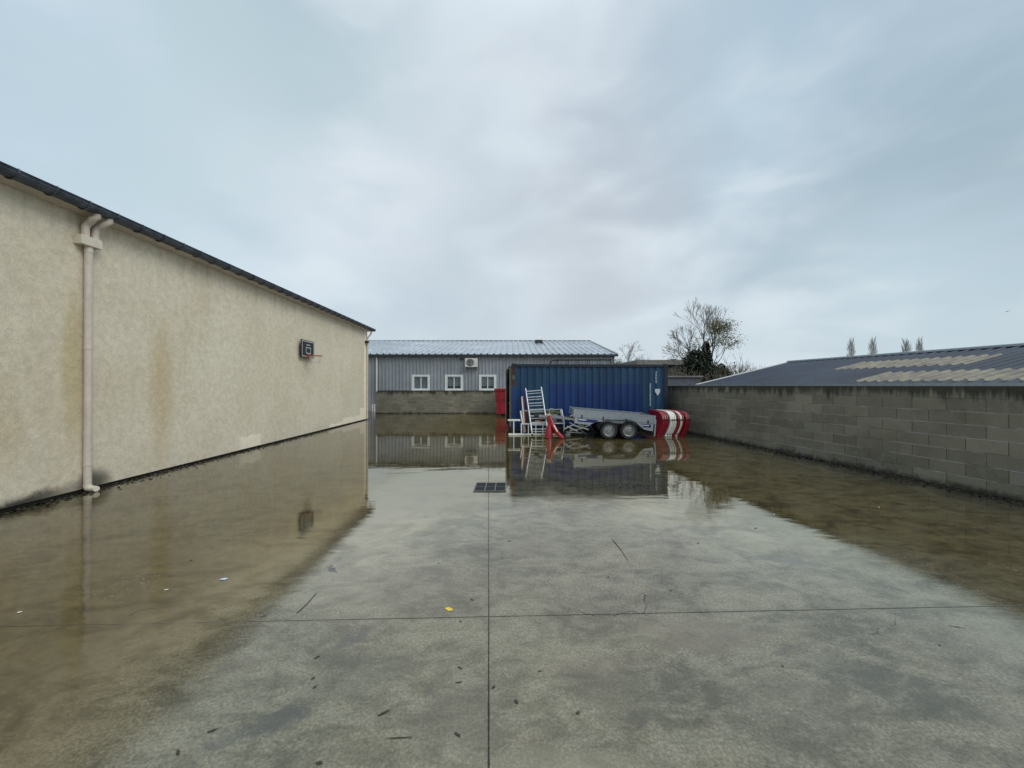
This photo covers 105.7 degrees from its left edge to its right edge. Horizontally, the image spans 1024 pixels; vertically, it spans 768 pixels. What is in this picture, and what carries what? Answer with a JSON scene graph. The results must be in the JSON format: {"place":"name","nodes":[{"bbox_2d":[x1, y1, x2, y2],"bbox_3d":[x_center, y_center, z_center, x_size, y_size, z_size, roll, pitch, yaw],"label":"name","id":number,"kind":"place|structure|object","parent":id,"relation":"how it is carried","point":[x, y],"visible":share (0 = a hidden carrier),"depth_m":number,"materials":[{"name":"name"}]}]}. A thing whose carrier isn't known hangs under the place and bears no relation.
{"place":"outdoors","nodes":[
{"label":"outdoors","id":0,"kind":"place"},
{"bbox_2d":[0,161,375,511],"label":"warehouse","id":1,"kind":"structure","parent":0,"point":[130,349],"depth_m":7.29,"materials":[{"name":"beige paint"}]},
{"bbox_2d":[300,339,321,362],"bbox_3d":[-6.986,-1.125,13.625,0.628,0.797,0.900,0,0,0],"label":"basketball hoop","id":2,"kind":"object","parent":1,"relation":"attached to","point":[306,348],"visible":1,"depth_m":13.51,"materials":[{"name":"black plastic"}]},
{"bbox_2d":[0,411,1023,767],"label":"concrete yard","id":3,"kind":"structure","parent":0,"point":[846,595],"depth_m":3.01,"materials":[{"name":"grey concrete"}]},
{"bbox_2d":[0,430,325,515],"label":"leaf litter","id":4,"kind":"object","parent":3,"relation":"on","point":[88,492],"visible":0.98,"depth_m":7.43,"materials":[{"name":"brown plant"}]},
{"bbox_2d":[473,482,506,491],"bbox_3d":[-0.367,1.768,6.673,0.541,0.016,0.556,0,0,0],"label":"drain grate","id":5,"kind":"object","parent":3,"relation":"on","point":[490,486],"visible":1,"depth_m":6.61,"materials":[{"name":"metal"}]},
{"bbox_2d":[494,388,506,415],"bbox_3d":[0.315,1.060,23.036,2.670,1.590,1.680,0,0,0],"label":"skip bin","id":6,"kind":"object","parent":3,"relation":"on","point":[501,399],"visible":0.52,"depth_m":22.30,"materials":[{"name":"red paint"}]},
{"bbox_2d":[521,396,526,432],"bbox_3d":[0.454,1.129,14.434,0.126,1.373,0.319,0,0,-29],"label":"barrier board","id":7,"kind":"object","parent":3,"relation":"on","point":[523,412],"visible":1,"depth_m":14.40,"materials":[{"name":"white plastic"}]},
{"bbox_2d":[525,387,546,435],"bbox_3d":[0.881,0.953,13.921,0.610,1.708,1.231,0,0,-10],"label":"ladder","id":8,"kind":"object","parent":3,"relation":"on","point":[527,399],"visible":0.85,"depth_m":13.89,"materials":[{"name":"metal"}]},
{"bbox_2d":[508,419,570,434],"bbox_3d":[0.958,1.524,13.714,2.215,0.555,0.050,0,0,0],"label":"guard rail","id":9,"kind":"object","parent":3,"relation":"on","point":[528,433],"visible":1,"depth_m":13.70,"materials":[{"name":"white metal"}]},
{"bbox_2d":[520,409,564,432],"bbox_3d":[1.087,1.351,14.127,1.615,0.915,0.665,0,0,0],"label":"steel crate","id":10,"kind":"object","parent":3,"relation":"on","point":[534,412],"visible":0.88,"depth_m":14.45,"materials":[{"name":"white paint"}]},
{"bbox_2d":[546,408,559,422],"bbox_3d":[1.456,1.133,14.046,0.534,0.509,0.340,0,0,0],"label":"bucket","id":11,"kind":"object","parent":10,"relation":"on","point":[555,414],"visible":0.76,"depth_m":13.95,"materials":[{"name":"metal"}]},
{"bbox_2d":[544,414,563,438],"bbox_3d":[1.394,1.415,12.912,0.667,0.823,0.353,0,0,8],"label":"sign stand","id":12,"kind":"object","parent":3,"relation":"on","point":[551,428],"visible":1,"depth_m":12.85,"materials":[{"name":"red plastic"}]},
{"bbox_2d":[553,424,590,435],"bbox_3d":[2.128,1.663,14.085,1.413,0.313,0.992,0,0,0],"label":"scrap heap","id":13,"kind":"object","parent":3,"relation":"on","point":[563,432],"visible":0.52,"depth_m":13.70,"materials":[{"name":"black metal"}]},
{"bbox_2d":[505,363,667,431],"bbox_3d":[2.856,0.521,16.068,6.273,2.590,2.466,0,0,-4],"label":"shipping container","id":14,"kind":"object","parent":3,"relation":"on","point":[643,388],"visible":0.81,"depth_m":14.89,"materials":[{"name":"blue metal"}]},
{"bbox_2d":[505,369,508,423],"bbox_3d":[-0.200,0.523,16.439,0.221,2.350,1.081,0,0,-4],"label":"door","id":15,"kind":"structure","parent":14,"relation":"in","point":[507,402],"depth_m":16.03,"materials":[{"name":"metal"}]},
{"bbox_2d":[509,367,511,427],"bbox_3d":[-0.056,0.518,15.357,0.120,2.350,1.081,0,0,-4],"label":"door","id":16,"kind":"structure","parent":14,"relation":"in","point":[510,369],"depth_m":15.40,"materials":[{"name":"metal"}]},
{"bbox_2d":[549,359,614,363],"bbox_3d":[2.770,-0.871,15.529,2.570,0.232,0.482,0,0,0],"label":"roof rack","id":17,"kind":"object","parent":14,"relation":"on","point":[568,360],"visible":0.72,"depth_m":15.30,"materials":[{"name":"black metal"}]},
{"bbox_2d":[534,406,655,438],"bbox_3d":[2.775,1.316,13.579,3.999,0.980,1.950,0,0,3],"label":"utility trailer","id":18,"kind":"object","parent":3,"relation":"on","point":[608,424],"visible":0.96,"depth_m":12.75,"materials":[{"name":"metal"}]},
{"bbox_2d":[644,410,664,436],"bbox_3d":[5.058,1.377,13.806,0.268,0.860,1.185,0,0,-2],"label":"plastic barrier","id":19,"kind":"object","parent":3,"relation":"on","point":[660,419],"visible":0.6,"depth_m":13.44,"materials":[{"name":"red plastic"}]},
{"bbox_2d":[652,409,668,436],"bbox_3d":[5.227,1.377,13.868,0.268,0.860,1.185,0,0,-3],"label":"plastic barrier","id":20,"kind":"object","parent":3,"relation":"on","point":[667,424],"visible":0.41,"depth_m":13.30,"materials":[{"name":"plastic"}]},
{"bbox_2d":[656,410,666,436],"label":"plastic barrier","id":21,"kind":"object","parent":3,"relation":"on","point":[664,427],"visible":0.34,"depth_m":13.27,"materials":[{"name":"red plastic"}]},
{"bbox_2d":[660,410,672,436],"bbox_3d":[5.327,1.377,13.806,0.268,0.860,1.185,0,0,-2],"label":"plastic barrier","id":22,"kind":"object","parent":3,"relation":"on","point":[670,423],"visible":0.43,"depth_m":13.26,"materials":[{"name":"white plastic"}]},
{"bbox_2d":[659,409,676,436],"bbox_3d":[5.496,1.377,13.868,0.268,0.860,1.185,0,0,-3],"label":"plastic barrier","id":23,"kind":"object","parent":3,"relation":"on","point":[674,427],"visible":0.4,"depth_m":13.29,"materials":[{"name":"plastic"}]},
{"bbox_2d":[663,410,674,436],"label":"plastic barrier","id":24,"kind":"object","parent":3,"relation":"on","point":[671,429],"visible":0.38,"depth_m":13.27,"materials":[{"name":"white plastic"}]},
{"bbox_2d":[668,410,680,436],"bbox_3d":[5.595,1.377,13.806,0.268,0.860,1.185,0,0,-2],"label":"plastic barrier","id":25,"kind":"object","parent":3,"relation":"on","point":[677,425],"visible":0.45,"depth_m":13.26,"materials":[{"name":"red plastic"}]},
{"bbox_2d":[667,409,684,436],"bbox_3d":[5.764,1.377,13.868,0.268,0.860,1.185,0,0,-3],"label":"plastic barrier","id":26,"kind":"object","parent":3,"relation":"on","point":[681,429],"visible":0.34,"depth_m":13.29,"materials":[{"name":"plastic"}]},
{"bbox_2d":[671,410,682,436],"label":"plastic barrier","id":27,"kind":"object","parent":3,"relation":"on","point":[681,421],"visible":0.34,"depth_m":13.26,"materials":[{"name":"white plastic"}]},
{"bbox_2d":[675,410,688,436],"bbox_3d":[5.864,1.377,13.806,0.268,0.860,1.185,0,0,-2],"label":"plastic barrier","id":28,"kind":"object","parent":3,"relation":"on","point":[685,424],"visible":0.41,"depth_m":13.26,"materials":[{"name":"red plastic"}]},
{"bbox_2d":[678,410,690,436],"bbox_3d":[5.933,1.377,13.840,0.268,0.860,1.185,0,0,-4],"label":"plastic barrier","id":29,"kind":"object","parent":3,"relation":"on","point":[688,416],"visible":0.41,"depth_m":13.26,"materials":[{"name":"red plastic"}]},
{"bbox_2d":[662,297,747,382],"bbox_3d":[12.627,-1.912,25.942,5.295,7.555,4.336,0,0,0],"label":"ivy tree","id":30,"kind":"object","parent":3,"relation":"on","point":[702,362],"visible":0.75,"depth_m":25.54,"materials":[{"name":"green plant"}]},
{"bbox_2d":[687,434,1023,507],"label":"leaf litter","id":31,"kind":"object","parent":3,"relation":"on","point":[730,442],"visible":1,"depth_m":7.86,"materials":[{"name":"brown plant"}]},
{"bbox_2d":[0,0,1023,373],"label":"sky","id":32,"kind":"structure","parent":0,"point":[822,175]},
{"label":"ground","id":33,"kind":"structure","parent":0,"visible":0},
{"bbox_2d":[376,390,496,413],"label":"block wall","id":34,"kind":"structure","parent":33,"relation":"on","point":[435,401],"depth_m":24.30,"materials":[{"name":"concrete"}]},
{"bbox_2d":[368,340,617,410],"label":"industrial building","id":35,"kind":"structure","parent":33,"relation":"on","point":[416,364],"depth_m":27.01,"materials":[{"name":"grey metal"}]},
{"bbox_2d":[412,375,429,389],"bbox_3d":[-6.332,-0.074,26.951,1.355,1.130,0.180,0,0,0],"label":"window","id":36,"kind":"structure","parent":35,"relation":"in","point":[419,382],"depth_m":26.97,"materials":[{"name":"white paint"}]},
{"bbox_2d":[445,375,462,389],"bbox_3d":[-4.028,-0.074,26.951,1.344,1.130,0.180,0,0,0],"label":"window","id":37,"kind":"structure","parent":35,"relation":"in","point":[452,382],"depth_m":27.01,"materials":[{"name":"white paint"}]},
{"bbox_2d":[465,358,477,370],"bbox_3d":[-2.797,-1.318,26.772,0.863,0.882,0.406,0,0,0],"label":"air conditioner","id":38,"kind":"object","parent":35,"relation":"attached to","point":[471,362],"visible":1,"depth_m":26.59,"materials":[{"name":"white plastic"}]},
{"bbox_2d":[479,375,495,389],"bbox_3d":[-1.690,-0.074,26.951,1.288,1.130,0.180,0,0,0],"label":"window","id":39,"kind":"structure","parent":35,"relation":"in","point":[486,382],"depth_m":27.01,"materials":[{"name":"white paint"}]},
{"bbox_2d":[615,341,640,363],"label":"bare tree","id":40,"kind":"object","parent":33,"relation":"on","point":[616,360],"visible":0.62,"depth_m":40.35,"materials":[{"name":"brown plant"}]},
{"bbox_2d":[621,359,683,375],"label":"flat roof shed","id":41,"kind":"structure","parent":33,"relation":"on","point":[671,366],"depth_m":31.71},
{"bbox_2d":[668,376,702,385],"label":"garden shed","id":42,"kind":"structure","parent":33,"relation":"on","point":[682,380],"depth_m":21.00,"materials":[{"name":"grey metal"}]},
{"bbox_2d":[668,365,706,381],"bbox_3d":[10.816,0.370,24.739,3.013,3.422,2.953,0,0,-37],"label":"shrub","id":43,"kind":"object","parent":33,"relation":"on","point":[683,374],"visible":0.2,"depth_m":24.84,"materials":[{"name":"green plant"}]},
{"bbox_2d":[697,371,733,381],"bbox_3d":[13.363,0.523,24.709,2.828,2.863,3.071,0,0,45],"label":"shrub","id":44,"kind":"object","parent":33,"relation":"on","point":[716,377],"visible":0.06,"depth_m":24.37,"materials":[{"name":"green plant"}]},
{"bbox_2d":[707,362,745,377],"bbox_3d":[13.815,0.310,25.690,3.238,3.564,3.351,0,0,0],"label":"shrub","id":45,"kind":"object","parent":33,"relation":"on","point":[727,370],"visible":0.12,"depth_m":25.07,"materials":[{"name":"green plant"}]},
{"bbox_2d":[713,353,778,373],"bbox_3d":[16.498,-0.147,27.259,5.634,4.045,3.952,0,0,0],"label":"shrub","id":46,"kind":"object","parent":33,"relation":"on","point":[748,367],"visible":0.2,"depth_m":26.65,"materials":[{"name":"brown plant"}]},
{"bbox_2d":[668,386,1023,500],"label":"block wall","id":47,"kind":"structure","parent":33,"relation":"on","point":[970,438],"depth_m":7.72,"materials":[{"name":"grey concrete"}]},
{"bbox_2d":[846,339,855,355],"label":"poplar tree","id":48,"kind":"object","parent":33,"relation":"on","point":[851,346],"visible":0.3,"depth_m":119.97,"materials":[{"name":"grey plant"}]},
{"bbox_2d":[694,343,1023,385],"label":"workshop","id":49,"kind":"structure","parent":33,"relation":"on","point":[997,365],"depth_m":11.05,"materials":[{"name":"metal"}]},
{"bbox_2d":[868,337,877,353],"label":"poplar tree","id":50,"kind":"object","parent":33,"relation":"on","point":[872,343],"visible":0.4,"depth_m":120.03,"materials":[{"name":"grey plant"}]},
{"bbox_2d":[900,338,911,351],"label":"poplar tree","id":51,"kind":"object","parent":33,"relation":"on","point":[906,347],"visible":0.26,"depth_m":119.83,"materials":[{"name":"grey plant"}]},
{"bbox_2d":[916,337,922,350],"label":"poplar tree","id":52,"kind":"object","parent":33,"relation":"on","point":[919,345],"visible":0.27,"depth_m":120.02,"materials":[{"name":"grey plant"}]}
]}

